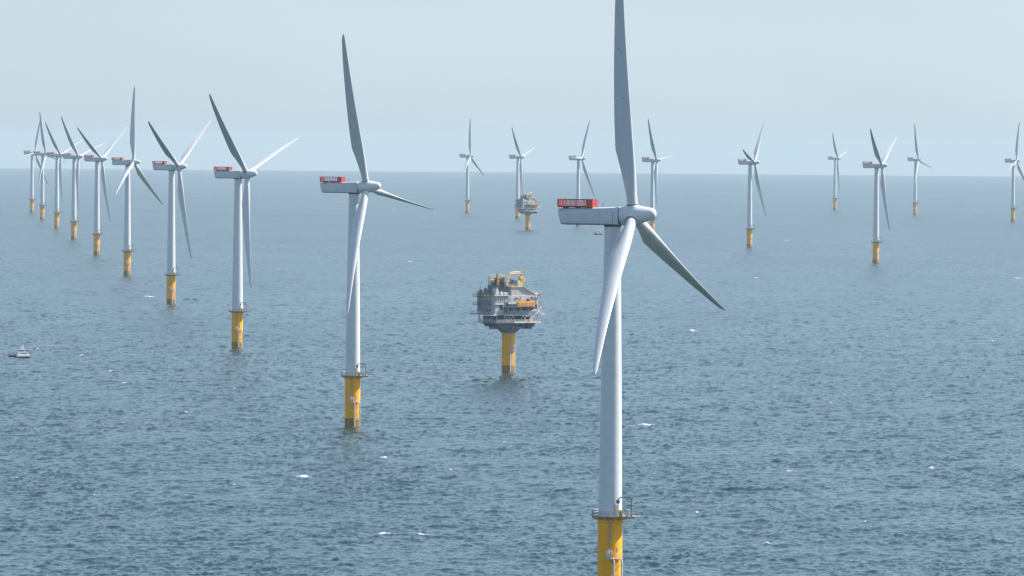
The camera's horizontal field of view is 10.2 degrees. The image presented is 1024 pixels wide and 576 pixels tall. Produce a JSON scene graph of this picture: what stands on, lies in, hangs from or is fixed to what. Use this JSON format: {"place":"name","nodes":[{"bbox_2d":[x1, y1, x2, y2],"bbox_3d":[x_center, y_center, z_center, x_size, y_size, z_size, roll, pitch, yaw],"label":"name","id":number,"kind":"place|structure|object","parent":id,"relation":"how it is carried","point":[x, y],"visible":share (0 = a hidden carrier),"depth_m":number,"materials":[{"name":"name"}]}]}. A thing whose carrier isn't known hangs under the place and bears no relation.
{"place":"outdoors","nodes":[
{"label":"outdoors","id":0,"kind":"place"},
{"bbox_2d":[0,168,1023,575],"bbox_3d":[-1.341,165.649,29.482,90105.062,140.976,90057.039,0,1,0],"label":"sea","id":1,"kind":"structure","parent":0,"point":[824,394],"depth_m":2314.93,"materials":[{"name":"liquid"}]},
{"bbox_2d":[8,347,30,357],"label":"crew boat","id":2,"kind":"object","parent":1,"relation":"on","point":[20,353],"visible":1,"depth_m":2544.11,"materials":[{"name":"metal"}]},
{"bbox_2d":[24,122,48,211],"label":"wind turbine","id":3,"kind":"object","parent":1,"relation":"in","point":[32,199],"visible":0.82,"depth_m":7913.71,"materials":[{"name":"paint"}]},
{"bbox_2d":[33,113,66,218],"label":"wind turbine","id":4,"kind":"object","parent":1,"relation":"in","point":[41,173],"visible":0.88,"depth_m":7157.94,"materials":[{"name":"paint"}]},
{"bbox_2d":[45,122,81,227],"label":"wind turbine","id":5,"kind":"object","parent":1,"relation":"in","point":[58,175],"visible":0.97,"depth_m":6415.31,"materials":[{"name":"paint"}]},
{"bbox_2d":[61,116,103,238],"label":"wind turbine","id":6,"kind":"object","parent":1,"relation":"in","point":[75,182],"visible":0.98,"depth_m":5682.34,"materials":[{"name":"paint"}]},
{"bbox_2d":[77,126,127,253],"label":"wind turbine","id":7,"kind":"object","parent":1,"relation":"in","point":[97,160],"visible":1,"depth_m":4908.79,"materials":[{"name":"paint"}]},
{"bbox_2d":[112,87,162,274],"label":"wind turbine","id":8,"kind":"object","parent":1,"relation":"in","point":[128,164],"visible":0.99,"depth_m":4154.39,"materials":[{"name":"paint"}]},
{"bbox_2d":[148,119,211,303],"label":"wind turbine","id":9,"kind":"object","parent":1,"relation":"in","point":[171,274],"visible":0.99,"depth_m":3418.23,"materials":[{"name":"paint"}]},
{"bbox_2d":[209,94,297,348],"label":"wind turbine","id":10,"kind":"object","parent":1,"relation":"in","point":[241,207],"visible":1,"depth_m":2684.36,"materials":[{"name":"paint"}]},
{"bbox_2d":[320,34,433,426],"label":"wind turbine","id":11,"kind":"object","parent":1,"relation":"in","point":[365,187],"visible":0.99,"depth_m":1950.52,"materials":[{"name":"paint"}]},
{"bbox_2d":[459,118,483,212],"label":"wind turbine","id":12,"kind":"object","parent":1,"relation":"in","point":[467,157],"visible":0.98,"depth_m":8281.03,"materials":[{"name":"paint"}]},
{"bbox_2d":[470,271,544,372],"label":"offshore substation","id":13,"kind":"object","parent":1,"relation":"in","point":[501,297],"visible":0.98,"depth_m":2423.53,"materials":[{"name":"paint"}]},
{"bbox_2d":[509,128,534,217],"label":"wind turbine","id":14,"kind":"object","parent":1,"relation":"in","point":[518,167],"visible":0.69,"depth_m":7654.69,"materials":[{"name":"paint"}]},
{"bbox_2d":[514,192,540,229],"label":"offshore substation","id":15,"kind":"object","parent":1,"relation":"in","point":[526,201],"visible":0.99,"depth_m":6594.47,"materials":[{"name":"grey metal"}]},
{"bbox_2d":[568,121,594,225],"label":"wind turbine","id":16,"kind":"object","parent":1,"relation":"in","point":[581,158],"visible":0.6,"depth_m":6958.15,"materials":[{"name":"paint"}]},
{"bbox_2d":[557,0,724,575],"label":"wind turbine","id":17,"kind":"object","parent":1,"relation":"in","point":[632,214],"visible":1,"depth_m":1222.83,"materials":[{"name":"paint"}]},
{"bbox_2d":[642,119,670,230],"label":"wind turbine","id":18,"kind":"object","parent":1,"relation":"in","point":[654,172],"visible":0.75,"depth_m":6266.88,"materials":[{"name":"paint"}]},
{"bbox_2d":[738,121,765,246],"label":"wind turbine","id":19,"kind":"object","parent":1,"relation":"in","point":[754,162],"visible":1,"depth_m":5553.10,"materials":[{"name":"paint"}]},
{"bbox_2d":[828,133,845,209],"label":"wind turbine","id":20,"kind":"object","parent":1,"relation":"in","point":[837,158],"visible":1,"depth_m":9178.34,"materials":[{"name":"paint"}]},
{"bbox_2d":[862,129,896,262],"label":"wind turbine","id":21,"kind":"object","parent":1,"relation":"in","point":[882,165],"visible":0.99,"depth_m":4827.75,"materials":[{"name":"paint"}]},
{"bbox_2d":[907,124,930,214],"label":"wind turbine","id":22,"kind":"object","parent":1,"relation":"in","point":[917,160],"visible":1,"depth_m":8488.80,"materials":[{"name":"paint"}]},
{"bbox_2d":[1005,122,1023,220],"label":"wind turbine","id":23,"kind":"object","parent":1,"relation":"in","point":[1012,207],"visible":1,"depth_m":7805.53,"materials":[{"name":"paint"}]},
{"bbox_2d":[0,0,1023,176],"label":"sky","id":24,"kind":"structure","parent":0,"point":[706,76],"materials":[{"name":"blue"}]}
]}

